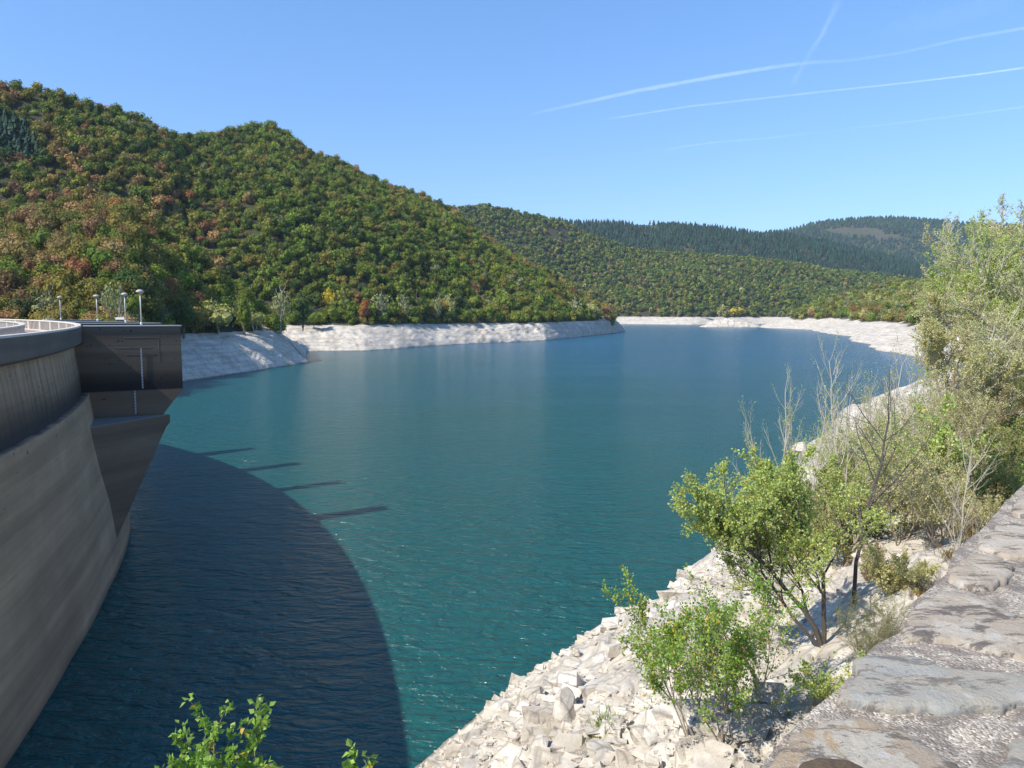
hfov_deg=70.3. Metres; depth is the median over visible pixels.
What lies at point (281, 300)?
shore tree
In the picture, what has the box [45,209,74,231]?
broadleaf tree
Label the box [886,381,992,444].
bush
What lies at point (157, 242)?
broadleaf tree
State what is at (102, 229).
broadleaf tree
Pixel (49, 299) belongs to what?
shore tree
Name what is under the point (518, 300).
shore tree
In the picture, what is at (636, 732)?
boulder
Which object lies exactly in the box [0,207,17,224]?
broadleaf tree
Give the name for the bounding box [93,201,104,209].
broadleaf tree
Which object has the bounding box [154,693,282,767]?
poplar sprig
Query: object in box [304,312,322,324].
shore tree
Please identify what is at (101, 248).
broadleaf tree
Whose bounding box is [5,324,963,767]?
water
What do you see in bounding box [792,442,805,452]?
boulder
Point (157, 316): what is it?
shore tree
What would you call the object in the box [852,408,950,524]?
bush
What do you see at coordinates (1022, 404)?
thicket bush
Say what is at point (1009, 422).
thicket bush
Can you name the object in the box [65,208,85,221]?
broadleaf tree
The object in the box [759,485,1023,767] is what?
stone wall
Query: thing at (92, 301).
broadleaf tree
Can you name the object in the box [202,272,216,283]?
broadleaf tree
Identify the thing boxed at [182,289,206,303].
broadleaf tree
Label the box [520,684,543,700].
boulder
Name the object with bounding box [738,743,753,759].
boulder
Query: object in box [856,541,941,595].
thicket bush
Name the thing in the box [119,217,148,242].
broadleaf tree
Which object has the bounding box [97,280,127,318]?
shore tree
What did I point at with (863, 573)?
thicket bush
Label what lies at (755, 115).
sky
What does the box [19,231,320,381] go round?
hill spur
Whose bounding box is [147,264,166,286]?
broadleaf tree
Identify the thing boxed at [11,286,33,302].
broadleaf tree
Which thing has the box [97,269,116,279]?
broadleaf tree
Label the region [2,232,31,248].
broadleaf tree
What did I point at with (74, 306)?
broadleaf tree
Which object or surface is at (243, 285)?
broadleaf tree
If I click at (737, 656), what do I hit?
poplar sapling
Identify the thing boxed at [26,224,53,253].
broadleaf tree
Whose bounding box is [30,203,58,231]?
broadleaf tree
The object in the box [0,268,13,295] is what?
broadleaf tree
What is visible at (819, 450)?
poplar
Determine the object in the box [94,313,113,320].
broadleaf tree
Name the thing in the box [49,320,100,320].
dam pier
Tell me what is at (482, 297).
shore tree
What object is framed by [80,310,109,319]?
broadleaf tree
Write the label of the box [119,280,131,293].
broadleaf tree
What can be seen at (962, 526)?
birch sapling
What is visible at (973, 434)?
bush
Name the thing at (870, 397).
poplar
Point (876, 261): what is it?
conifer forest
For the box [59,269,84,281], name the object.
broadleaf tree
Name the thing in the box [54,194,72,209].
broadleaf tree
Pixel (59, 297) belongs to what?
street lamp
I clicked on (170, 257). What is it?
broadleaf tree
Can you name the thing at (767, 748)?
boulder
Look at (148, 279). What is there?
broadleaf tree
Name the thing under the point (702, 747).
rubble
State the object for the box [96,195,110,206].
broadleaf tree
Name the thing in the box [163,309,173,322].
broadleaf tree
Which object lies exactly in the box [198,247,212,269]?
broadleaf tree
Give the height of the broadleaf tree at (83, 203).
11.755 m
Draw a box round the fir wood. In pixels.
[0,108,39,157]
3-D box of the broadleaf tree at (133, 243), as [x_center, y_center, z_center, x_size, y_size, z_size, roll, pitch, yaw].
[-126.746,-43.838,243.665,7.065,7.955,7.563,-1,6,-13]
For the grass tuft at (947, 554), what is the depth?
21.36 m
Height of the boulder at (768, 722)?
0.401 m
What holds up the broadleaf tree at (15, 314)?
on the hill spur
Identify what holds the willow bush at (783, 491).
on the rocky bank
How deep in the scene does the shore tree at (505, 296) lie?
528.62 m
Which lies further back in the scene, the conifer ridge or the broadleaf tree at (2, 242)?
the conifer ridge
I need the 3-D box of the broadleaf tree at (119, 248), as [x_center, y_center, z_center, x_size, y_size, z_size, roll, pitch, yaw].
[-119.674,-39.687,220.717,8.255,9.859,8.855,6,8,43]
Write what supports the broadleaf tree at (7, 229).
on the hill spur
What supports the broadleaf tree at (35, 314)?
on the hill spur
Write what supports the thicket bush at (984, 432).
on the rocky bank
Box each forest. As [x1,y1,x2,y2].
[0,79,618,333]
[450,203,919,316]
[544,215,940,278]
[758,215,1023,269]
[786,272,977,322]
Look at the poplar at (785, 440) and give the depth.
49.13 m
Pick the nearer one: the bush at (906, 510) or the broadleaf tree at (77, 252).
the bush at (906, 510)
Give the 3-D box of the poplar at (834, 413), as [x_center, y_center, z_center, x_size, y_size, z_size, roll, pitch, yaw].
[20.002,2.541,45.500,3.162,12.057,3.310,-2,6,-20]
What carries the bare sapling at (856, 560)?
on the rocky bank
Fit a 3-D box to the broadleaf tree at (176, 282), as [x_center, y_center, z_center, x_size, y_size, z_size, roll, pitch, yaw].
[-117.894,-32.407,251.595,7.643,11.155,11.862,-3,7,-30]
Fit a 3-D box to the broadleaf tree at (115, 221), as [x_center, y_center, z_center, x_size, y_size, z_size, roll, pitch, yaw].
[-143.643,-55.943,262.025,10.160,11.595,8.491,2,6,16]
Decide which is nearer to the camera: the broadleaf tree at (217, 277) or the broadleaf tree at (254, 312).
the broadleaf tree at (254, 312)
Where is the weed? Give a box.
[585,701,626,734]
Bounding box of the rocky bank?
[415,302,1023,767]
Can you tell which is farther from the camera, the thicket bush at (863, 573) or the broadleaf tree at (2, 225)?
the broadleaf tree at (2, 225)
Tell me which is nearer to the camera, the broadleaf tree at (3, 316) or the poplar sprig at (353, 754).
the poplar sprig at (353, 754)
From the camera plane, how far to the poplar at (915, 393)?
41.76 m
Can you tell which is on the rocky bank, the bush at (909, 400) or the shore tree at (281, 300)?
the bush at (909, 400)
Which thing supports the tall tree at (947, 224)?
on the rocky bank
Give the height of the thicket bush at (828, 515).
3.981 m
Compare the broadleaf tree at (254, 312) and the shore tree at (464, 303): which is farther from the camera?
the shore tree at (464, 303)
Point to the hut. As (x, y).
(119, 318)
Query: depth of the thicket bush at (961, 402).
69.70 m
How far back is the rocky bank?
26.32 m
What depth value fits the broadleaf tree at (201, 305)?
249.36 m
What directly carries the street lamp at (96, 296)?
on the dam pier at (101, 321)
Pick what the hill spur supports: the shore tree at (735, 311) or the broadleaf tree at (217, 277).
the broadleaf tree at (217, 277)
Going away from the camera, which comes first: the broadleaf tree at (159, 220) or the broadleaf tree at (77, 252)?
the broadleaf tree at (77, 252)
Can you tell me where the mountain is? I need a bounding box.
[788,218,1023,272]
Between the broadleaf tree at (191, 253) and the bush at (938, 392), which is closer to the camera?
the bush at (938, 392)
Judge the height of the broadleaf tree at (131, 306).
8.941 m
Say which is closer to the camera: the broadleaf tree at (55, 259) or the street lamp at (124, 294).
the street lamp at (124, 294)
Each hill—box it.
[0,91,624,350]
[458,208,885,324]
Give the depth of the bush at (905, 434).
28.70 m
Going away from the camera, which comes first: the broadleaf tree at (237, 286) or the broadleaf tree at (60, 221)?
the broadleaf tree at (60, 221)
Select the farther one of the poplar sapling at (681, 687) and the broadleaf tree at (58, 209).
the broadleaf tree at (58, 209)
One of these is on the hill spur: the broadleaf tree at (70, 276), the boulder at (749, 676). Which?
the broadleaf tree at (70, 276)
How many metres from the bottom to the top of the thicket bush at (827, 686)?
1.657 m
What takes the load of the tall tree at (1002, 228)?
on the rocky bank
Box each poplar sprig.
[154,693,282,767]
[342,738,378,767]
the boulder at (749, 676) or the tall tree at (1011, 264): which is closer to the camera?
the boulder at (749, 676)
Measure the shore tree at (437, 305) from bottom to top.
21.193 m
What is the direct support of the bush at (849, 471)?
on the rocky bank
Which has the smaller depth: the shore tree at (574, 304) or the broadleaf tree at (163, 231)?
the broadleaf tree at (163, 231)
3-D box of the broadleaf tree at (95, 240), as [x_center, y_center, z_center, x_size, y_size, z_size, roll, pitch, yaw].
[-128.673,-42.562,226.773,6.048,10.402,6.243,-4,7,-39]
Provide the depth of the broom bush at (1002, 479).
23.72 m
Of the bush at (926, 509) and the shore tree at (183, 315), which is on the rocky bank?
the bush at (926, 509)
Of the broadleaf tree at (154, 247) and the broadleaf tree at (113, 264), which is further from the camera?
the broadleaf tree at (154, 247)
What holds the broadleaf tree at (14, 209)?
on the hill spur
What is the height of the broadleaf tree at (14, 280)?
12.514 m
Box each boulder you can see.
[501,700,513,709]
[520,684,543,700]
[528,733,547,753]
[553,686,576,722]
[571,648,579,656]
[586,738,613,757]
[609,715,624,725]
[629,724,646,744]
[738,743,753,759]
[741,672,754,690]
[761,741,774,756]
[763,719,775,733]
[777,706,790,716]
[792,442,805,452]
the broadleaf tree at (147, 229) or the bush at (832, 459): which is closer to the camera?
the bush at (832, 459)
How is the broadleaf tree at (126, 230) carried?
on the hill spur
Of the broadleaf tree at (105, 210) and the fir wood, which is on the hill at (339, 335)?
the fir wood
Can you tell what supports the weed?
on the rocky bank
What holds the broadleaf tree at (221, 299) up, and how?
on the hill spur
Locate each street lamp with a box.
[57,296,62,319]
[93,295,98,320]
[121,293,127,322]
[136,289,143,324]
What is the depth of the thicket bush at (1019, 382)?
63.19 m
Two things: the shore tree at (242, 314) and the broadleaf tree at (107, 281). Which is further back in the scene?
the shore tree at (242, 314)
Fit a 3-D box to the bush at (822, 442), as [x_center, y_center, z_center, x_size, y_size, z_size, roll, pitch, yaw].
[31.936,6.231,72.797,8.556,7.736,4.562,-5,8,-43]
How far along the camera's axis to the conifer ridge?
1949.03 m
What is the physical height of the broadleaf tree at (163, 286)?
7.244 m
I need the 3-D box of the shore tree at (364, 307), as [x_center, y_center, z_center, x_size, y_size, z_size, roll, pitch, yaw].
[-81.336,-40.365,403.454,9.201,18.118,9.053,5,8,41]
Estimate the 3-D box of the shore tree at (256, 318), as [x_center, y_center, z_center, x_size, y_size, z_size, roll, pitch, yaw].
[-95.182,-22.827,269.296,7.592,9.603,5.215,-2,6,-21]
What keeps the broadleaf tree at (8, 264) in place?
on the hill spur
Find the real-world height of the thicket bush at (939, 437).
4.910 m
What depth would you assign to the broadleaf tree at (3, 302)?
181.41 m
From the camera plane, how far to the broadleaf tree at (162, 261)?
256.01 m
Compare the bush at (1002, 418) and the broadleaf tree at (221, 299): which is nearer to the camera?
the bush at (1002, 418)
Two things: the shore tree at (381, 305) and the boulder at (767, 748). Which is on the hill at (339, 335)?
the shore tree at (381, 305)
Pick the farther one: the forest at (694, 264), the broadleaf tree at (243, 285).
the forest at (694, 264)
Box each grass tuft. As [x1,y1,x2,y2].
[888,576,935,596]
[921,541,955,560]
[943,517,981,543]
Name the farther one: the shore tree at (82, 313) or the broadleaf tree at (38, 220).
the broadleaf tree at (38, 220)
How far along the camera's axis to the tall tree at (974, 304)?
66.25 m
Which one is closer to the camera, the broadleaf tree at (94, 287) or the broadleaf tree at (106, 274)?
the broadleaf tree at (94, 287)
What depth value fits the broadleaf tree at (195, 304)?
248.72 m
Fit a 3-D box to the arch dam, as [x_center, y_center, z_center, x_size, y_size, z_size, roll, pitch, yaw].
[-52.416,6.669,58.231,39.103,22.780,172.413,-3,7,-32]
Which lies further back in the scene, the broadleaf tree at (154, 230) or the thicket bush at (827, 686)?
the broadleaf tree at (154, 230)
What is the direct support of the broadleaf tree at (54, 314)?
on the hill spur
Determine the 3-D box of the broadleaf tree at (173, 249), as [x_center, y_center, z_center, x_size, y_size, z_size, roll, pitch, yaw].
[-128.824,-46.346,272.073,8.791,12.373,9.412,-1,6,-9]
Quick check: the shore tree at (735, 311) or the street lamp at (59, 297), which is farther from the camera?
the shore tree at (735, 311)
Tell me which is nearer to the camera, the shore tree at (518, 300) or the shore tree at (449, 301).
the shore tree at (449, 301)
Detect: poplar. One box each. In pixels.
[714,436,776,565]
[726,363,804,531]
[786,378,843,533]
[809,328,868,502]
[855,325,916,499]
[897,325,941,447]
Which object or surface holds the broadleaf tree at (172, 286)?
on the hill spur
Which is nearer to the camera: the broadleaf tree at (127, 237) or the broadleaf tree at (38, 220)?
the broadleaf tree at (127, 237)
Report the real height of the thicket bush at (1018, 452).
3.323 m
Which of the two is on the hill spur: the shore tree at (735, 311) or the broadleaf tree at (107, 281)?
the broadleaf tree at (107, 281)
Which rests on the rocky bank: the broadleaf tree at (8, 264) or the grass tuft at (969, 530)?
the grass tuft at (969, 530)
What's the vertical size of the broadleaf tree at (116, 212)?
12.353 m
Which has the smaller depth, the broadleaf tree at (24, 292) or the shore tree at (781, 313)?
the broadleaf tree at (24, 292)
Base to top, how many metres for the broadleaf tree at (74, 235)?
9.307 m
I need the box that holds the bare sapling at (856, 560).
[828,358,942,604]
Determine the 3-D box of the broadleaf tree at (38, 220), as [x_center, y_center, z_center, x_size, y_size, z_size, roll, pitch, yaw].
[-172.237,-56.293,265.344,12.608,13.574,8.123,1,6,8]
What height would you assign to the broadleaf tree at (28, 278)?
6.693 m
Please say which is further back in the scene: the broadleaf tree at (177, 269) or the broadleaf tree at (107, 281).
the broadleaf tree at (177, 269)
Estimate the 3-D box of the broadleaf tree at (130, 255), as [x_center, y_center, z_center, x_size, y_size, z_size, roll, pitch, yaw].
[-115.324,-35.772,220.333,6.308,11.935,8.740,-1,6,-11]
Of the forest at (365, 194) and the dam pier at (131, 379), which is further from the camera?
the forest at (365, 194)
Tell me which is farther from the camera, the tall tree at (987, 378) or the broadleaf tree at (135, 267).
the broadleaf tree at (135, 267)
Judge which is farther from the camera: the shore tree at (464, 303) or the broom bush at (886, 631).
the shore tree at (464, 303)
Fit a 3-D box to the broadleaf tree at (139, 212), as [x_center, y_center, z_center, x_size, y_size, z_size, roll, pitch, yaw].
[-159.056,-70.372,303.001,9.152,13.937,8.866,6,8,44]
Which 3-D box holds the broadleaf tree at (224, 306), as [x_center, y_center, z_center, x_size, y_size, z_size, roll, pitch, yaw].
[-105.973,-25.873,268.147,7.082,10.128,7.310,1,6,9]
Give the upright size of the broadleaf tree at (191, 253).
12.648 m
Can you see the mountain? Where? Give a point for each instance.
(878, 233)
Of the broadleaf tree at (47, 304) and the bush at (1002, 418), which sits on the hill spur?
the broadleaf tree at (47, 304)
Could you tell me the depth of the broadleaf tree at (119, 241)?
223.64 m
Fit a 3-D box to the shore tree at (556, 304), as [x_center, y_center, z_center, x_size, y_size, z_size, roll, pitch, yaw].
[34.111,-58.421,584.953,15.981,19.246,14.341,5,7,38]
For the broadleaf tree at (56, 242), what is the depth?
223.94 m
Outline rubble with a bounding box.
[419,444,991,767]
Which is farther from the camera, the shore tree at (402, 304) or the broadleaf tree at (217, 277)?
the shore tree at (402, 304)
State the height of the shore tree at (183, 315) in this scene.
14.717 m
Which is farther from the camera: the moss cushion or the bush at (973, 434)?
the bush at (973, 434)
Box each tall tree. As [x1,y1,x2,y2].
[905,285,987,404]
[906,212,1017,351]
[917,207,1023,345]
[937,267,1023,376]
[938,306,1023,421]
[952,217,1023,320]
[961,194,1023,296]
[965,296,1023,377]
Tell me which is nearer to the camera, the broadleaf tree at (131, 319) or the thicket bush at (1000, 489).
the thicket bush at (1000, 489)
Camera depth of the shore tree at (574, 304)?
616.96 m
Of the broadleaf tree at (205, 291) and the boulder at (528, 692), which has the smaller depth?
the boulder at (528, 692)
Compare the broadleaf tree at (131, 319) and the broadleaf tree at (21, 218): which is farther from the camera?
the broadleaf tree at (21, 218)
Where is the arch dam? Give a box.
[0,319,130,767]
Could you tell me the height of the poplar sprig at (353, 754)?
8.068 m
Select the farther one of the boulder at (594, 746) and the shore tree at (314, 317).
the shore tree at (314, 317)
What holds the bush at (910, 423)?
on the rocky bank
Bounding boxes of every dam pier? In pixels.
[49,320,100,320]
[64,321,135,322]
[74,325,182,536]
[78,323,161,344]
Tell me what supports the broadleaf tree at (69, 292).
on the hill spur
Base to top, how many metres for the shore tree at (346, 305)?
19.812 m
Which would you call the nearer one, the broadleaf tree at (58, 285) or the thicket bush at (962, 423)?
the thicket bush at (962, 423)
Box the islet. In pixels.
[699,318,760,326]
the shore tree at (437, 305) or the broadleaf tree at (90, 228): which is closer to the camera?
the broadleaf tree at (90, 228)
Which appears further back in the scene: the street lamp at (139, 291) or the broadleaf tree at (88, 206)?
the broadleaf tree at (88, 206)
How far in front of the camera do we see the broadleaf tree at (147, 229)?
270.01 m
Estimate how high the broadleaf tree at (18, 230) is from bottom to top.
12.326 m
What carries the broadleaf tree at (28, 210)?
on the hill spur
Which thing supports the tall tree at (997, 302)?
on the rocky bank
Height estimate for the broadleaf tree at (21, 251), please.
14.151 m
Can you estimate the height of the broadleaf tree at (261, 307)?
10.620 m
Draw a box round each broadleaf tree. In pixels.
[0,198,14,211]
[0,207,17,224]
[0,217,15,228]
[0,223,27,234]
[0,234,39,265]
[0,238,12,260]
[0,254,32,287]
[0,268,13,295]
[0,268,27,292]
[0,291,14,300]
[0,295,13,312]
[0,305,23,318]
[0,310,12,318]
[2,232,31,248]
[6,293,40,319]
[8,199,32,210]
[9,220,24,226]
[9,224,30,238]
[10,202,23,213]
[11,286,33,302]
[14,211,27,224]
[15,202,43,215]
[18,255,39,279]
[19,285,46,299]
[23,210,53,233]
[25,277,35,288]
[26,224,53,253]
[28,272,49,294]
[29,305,49,319]
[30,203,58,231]
[30,250,67,269]
[31,260,67,277]
[35,302,72,319]
[37,298,60,312]
[38,275,72,298]
[43,231,75,252]
[44,245,61,256]
[44,266,79,289]
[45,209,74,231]
[52,207,69,216]
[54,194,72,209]
[55,289,65,303]
[57,235,91,267]
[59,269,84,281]
[61,286,86,304]
[63,220,87,239]
[63,256,91,279]
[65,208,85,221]
[65,294,92,319]
[69,231,85,245]
[75,199,102,213]
[77,210,109,238]
[78,199,88,208]
[79,243,117,275]
[80,204,105,219]
[80,293,105,313]
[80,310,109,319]
[83,276,107,299]
[88,231,105,247]
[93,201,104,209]
[94,277,117,289]
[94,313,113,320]
[95,244,107,253]
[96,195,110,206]
[96,222,117,235]
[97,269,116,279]
[98,256,124,273]
[100,237,128,246]
[101,206,111,218]
[102,238,130,260]
[105,194,124,208]
[106,198,132,216]
[106,212,123,228]
[107,229,134,246]
[108,207,131,222]
[111,260,147,276]
[111,267,139,283]
[111,296,139,314]
[114,223,134,239]
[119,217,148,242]
[119,246,142,267]
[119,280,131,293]
[121,313,138,322]
[124,273,155,302]
[125,198,139,221]
[125,292,144,312]
[126,198,142,218]
[127,242,145,256]
[127,311,143,322]
[128,287,159,316]
[130,233,151,250]
[137,213,152,222]
[139,261,156,286]
[140,222,150,238]
[140,246,162,265]
[140,267,154,287]
[143,213,164,227]
[146,222,171,239]
[147,241,161,252]
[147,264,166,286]
[149,224,158,236]
[149,237,168,250]
[155,256,169,268]
[156,241,179,271]
[158,280,168,292]
[159,224,178,240]
[159,244,180,259]
[162,265,173,282]
[162,274,180,303]
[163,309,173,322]
[169,249,181,271]
[171,274,182,291]
[174,264,197,291]
[176,240,203,262]
[178,301,198,309]
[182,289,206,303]
[185,305,209,332]
[190,299,216,325]
[195,285,212,299]
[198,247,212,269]
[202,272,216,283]
[206,267,223,284]
[208,293,236,308]
[210,280,231,298]
[220,300,234,318]
[230,285,250,300]
[232,279,248,288]
[232,282,242,291]
[233,310,254,330]
[235,303,259,328]
[237,287,255,307]
[254,300,268,314]
[265,314,284,333]
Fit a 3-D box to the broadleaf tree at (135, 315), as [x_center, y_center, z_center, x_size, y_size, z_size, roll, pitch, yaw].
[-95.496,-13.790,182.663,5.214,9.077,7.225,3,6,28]
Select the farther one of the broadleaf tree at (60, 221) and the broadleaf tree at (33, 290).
the broadleaf tree at (60, 221)
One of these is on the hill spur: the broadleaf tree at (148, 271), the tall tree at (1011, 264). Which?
the broadleaf tree at (148, 271)
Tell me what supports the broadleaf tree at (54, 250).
on the hill spur
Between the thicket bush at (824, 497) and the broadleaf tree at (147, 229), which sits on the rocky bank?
the thicket bush at (824, 497)
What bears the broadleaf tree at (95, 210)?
on the hill spur
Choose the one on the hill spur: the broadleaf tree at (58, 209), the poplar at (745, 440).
the broadleaf tree at (58, 209)
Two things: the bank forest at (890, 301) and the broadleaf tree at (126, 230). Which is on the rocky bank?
the bank forest at (890, 301)
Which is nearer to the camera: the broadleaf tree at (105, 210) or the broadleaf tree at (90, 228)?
the broadleaf tree at (90, 228)
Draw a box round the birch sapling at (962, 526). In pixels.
[922,403,1009,550]
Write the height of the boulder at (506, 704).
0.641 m
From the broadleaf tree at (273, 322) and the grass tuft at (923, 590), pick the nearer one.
the grass tuft at (923, 590)
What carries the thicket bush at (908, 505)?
on the rocky bank
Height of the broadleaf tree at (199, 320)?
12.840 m
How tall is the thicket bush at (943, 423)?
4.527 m
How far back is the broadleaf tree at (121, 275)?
204.50 m
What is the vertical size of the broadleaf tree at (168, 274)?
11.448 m
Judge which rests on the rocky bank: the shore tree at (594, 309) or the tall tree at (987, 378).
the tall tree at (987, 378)
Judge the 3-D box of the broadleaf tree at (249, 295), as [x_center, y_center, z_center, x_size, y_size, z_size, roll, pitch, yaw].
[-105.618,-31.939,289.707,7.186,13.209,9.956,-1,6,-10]
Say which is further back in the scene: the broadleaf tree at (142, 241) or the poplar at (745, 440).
the broadleaf tree at (142, 241)
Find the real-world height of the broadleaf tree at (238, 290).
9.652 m
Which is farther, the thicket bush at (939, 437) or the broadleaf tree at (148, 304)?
the broadleaf tree at (148, 304)
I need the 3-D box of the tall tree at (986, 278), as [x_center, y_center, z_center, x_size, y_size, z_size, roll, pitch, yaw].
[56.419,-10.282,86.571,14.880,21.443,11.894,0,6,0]
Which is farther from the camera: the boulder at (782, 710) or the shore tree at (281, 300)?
the shore tree at (281, 300)
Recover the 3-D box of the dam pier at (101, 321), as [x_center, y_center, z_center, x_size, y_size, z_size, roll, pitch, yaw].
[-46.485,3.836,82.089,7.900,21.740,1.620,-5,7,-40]
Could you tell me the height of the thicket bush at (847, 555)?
4.228 m
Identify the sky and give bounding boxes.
[0,0,1023,231]
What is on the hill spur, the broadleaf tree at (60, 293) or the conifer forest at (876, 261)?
the broadleaf tree at (60, 293)
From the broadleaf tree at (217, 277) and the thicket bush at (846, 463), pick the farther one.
the broadleaf tree at (217, 277)
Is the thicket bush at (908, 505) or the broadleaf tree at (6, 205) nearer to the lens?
the thicket bush at (908, 505)
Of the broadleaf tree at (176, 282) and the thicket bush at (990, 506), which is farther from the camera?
the broadleaf tree at (176, 282)
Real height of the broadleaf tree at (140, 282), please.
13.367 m
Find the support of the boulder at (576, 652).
on the rocky bank
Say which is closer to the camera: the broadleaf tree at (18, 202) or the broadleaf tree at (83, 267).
the broadleaf tree at (83, 267)
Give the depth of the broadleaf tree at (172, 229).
306.99 m
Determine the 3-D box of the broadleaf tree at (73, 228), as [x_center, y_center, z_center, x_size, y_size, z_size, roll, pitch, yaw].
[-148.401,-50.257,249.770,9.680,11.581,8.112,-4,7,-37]
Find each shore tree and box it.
[30,283,59,311]
[77,306,90,319]
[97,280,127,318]
[143,306,171,324]
[167,295,194,338]
[200,299,237,334]
[233,292,251,334]
[249,311,263,333]
[271,285,290,333]
[289,296,325,330]
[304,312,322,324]
[322,287,335,302]
[335,292,358,313]
[359,297,370,319]
[369,291,393,314]
[396,293,412,313]
[415,293,431,316]
[432,294,441,317]
[442,292,455,312]
[459,297,471,308]
[481,294,498,307]
[494,290,511,309]
[515,291,524,308]
[552,301,562,307]
[568,296,582,310]
[587,301,599,315]
[716,304,728,316]
[728,306,745,316]
[778,311,786,316]
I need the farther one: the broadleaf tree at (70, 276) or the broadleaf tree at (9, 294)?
the broadleaf tree at (70, 276)
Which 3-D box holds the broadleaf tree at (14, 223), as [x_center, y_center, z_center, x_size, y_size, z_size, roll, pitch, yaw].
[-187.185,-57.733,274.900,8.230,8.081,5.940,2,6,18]
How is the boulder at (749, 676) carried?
on the rocky bank
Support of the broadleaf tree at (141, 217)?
on the hill spur
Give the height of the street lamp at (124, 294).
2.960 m
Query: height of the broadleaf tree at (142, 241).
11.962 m
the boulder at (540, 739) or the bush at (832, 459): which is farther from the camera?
the bush at (832, 459)
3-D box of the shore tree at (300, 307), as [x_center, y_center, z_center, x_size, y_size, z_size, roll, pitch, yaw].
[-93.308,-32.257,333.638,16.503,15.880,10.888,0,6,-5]
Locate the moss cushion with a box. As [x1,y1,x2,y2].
[798,758,862,767]
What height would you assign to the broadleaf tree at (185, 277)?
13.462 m
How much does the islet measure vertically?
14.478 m
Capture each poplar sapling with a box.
[601,565,706,736]
[618,563,841,744]
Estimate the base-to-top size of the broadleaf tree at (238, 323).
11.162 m
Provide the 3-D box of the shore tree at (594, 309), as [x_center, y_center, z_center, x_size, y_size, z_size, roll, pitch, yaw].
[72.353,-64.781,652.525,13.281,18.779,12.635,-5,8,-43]
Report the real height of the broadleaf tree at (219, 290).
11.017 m
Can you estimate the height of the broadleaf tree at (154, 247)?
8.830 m
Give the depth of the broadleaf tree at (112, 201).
293.90 m
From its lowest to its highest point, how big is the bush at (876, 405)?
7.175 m
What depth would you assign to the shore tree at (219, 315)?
248.38 m
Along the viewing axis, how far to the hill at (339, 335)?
438.22 m
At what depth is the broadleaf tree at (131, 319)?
176.90 m
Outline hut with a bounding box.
[115,317,123,320]
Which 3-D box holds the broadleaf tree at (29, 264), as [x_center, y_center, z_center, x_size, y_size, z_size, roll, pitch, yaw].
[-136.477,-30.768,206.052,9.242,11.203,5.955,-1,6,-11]
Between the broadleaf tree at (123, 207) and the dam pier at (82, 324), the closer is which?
the dam pier at (82, 324)
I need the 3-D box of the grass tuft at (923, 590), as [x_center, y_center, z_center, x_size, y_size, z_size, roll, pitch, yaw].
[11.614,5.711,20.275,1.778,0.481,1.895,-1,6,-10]
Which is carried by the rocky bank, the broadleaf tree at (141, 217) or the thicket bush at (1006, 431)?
the thicket bush at (1006, 431)
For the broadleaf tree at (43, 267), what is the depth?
202.90 m
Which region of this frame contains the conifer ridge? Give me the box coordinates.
[573,223,927,277]
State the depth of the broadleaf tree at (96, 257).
209.60 m
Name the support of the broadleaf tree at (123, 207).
on the hill spur
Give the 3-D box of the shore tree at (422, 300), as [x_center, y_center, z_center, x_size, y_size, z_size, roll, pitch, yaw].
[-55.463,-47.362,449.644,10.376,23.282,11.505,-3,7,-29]
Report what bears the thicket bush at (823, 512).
on the rocky bank
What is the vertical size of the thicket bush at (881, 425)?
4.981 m
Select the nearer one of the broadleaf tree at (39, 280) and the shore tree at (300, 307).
the broadleaf tree at (39, 280)
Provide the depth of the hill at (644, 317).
1346.88 m
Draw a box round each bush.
[667,442,900,646]
[769,491,839,561]
[787,647,865,700]
[789,464,892,566]
[802,414,851,468]
[802,421,879,491]
[802,482,856,527]
[811,442,913,549]
[813,498,850,541]
[820,582,909,662]
[827,421,963,545]
[829,447,864,486]
[844,404,924,495]
[847,394,1001,515]
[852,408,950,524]
[855,383,943,427]
[855,539,894,582]
[856,386,957,440]
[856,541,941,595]
[873,419,906,450]
[876,425,1004,547]
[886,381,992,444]
[892,457,951,518]
[908,391,1023,513]
[912,414,967,443]
[914,388,1010,461]
[920,370,961,414]
[939,389,975,421]
[942,371,1023,431]
[945,422,996,459]
[951,405,1002,442]
[952,447,1023,518]
[958,489,1012,532]
[967,413,1023,493]
[977,481,1009,514]
[989,419,1023,442]
[994,387,1022,431]
[1002,376,1023,408]
[1018,386,1023,407]
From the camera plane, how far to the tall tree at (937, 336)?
85.07 m
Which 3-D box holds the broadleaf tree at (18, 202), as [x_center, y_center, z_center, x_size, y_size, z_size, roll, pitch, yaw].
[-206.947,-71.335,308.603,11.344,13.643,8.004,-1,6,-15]
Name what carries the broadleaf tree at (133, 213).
on the hill spur
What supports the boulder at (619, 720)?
on the rocky bank
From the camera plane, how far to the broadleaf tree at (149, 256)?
245.82 m
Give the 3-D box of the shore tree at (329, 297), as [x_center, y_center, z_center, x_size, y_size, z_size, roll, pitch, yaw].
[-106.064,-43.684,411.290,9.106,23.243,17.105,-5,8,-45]
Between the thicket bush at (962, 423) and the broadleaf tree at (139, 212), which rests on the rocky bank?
the thicket bush at (962, 423)
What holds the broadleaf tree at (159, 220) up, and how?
on the hill spur
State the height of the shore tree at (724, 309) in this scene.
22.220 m
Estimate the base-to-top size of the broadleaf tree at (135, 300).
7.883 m
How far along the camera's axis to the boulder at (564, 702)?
24.93 m
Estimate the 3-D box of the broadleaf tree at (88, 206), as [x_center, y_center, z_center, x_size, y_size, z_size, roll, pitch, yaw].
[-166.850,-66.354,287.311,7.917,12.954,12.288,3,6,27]
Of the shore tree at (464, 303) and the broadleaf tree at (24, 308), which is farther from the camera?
the shore tree at (464, 303)

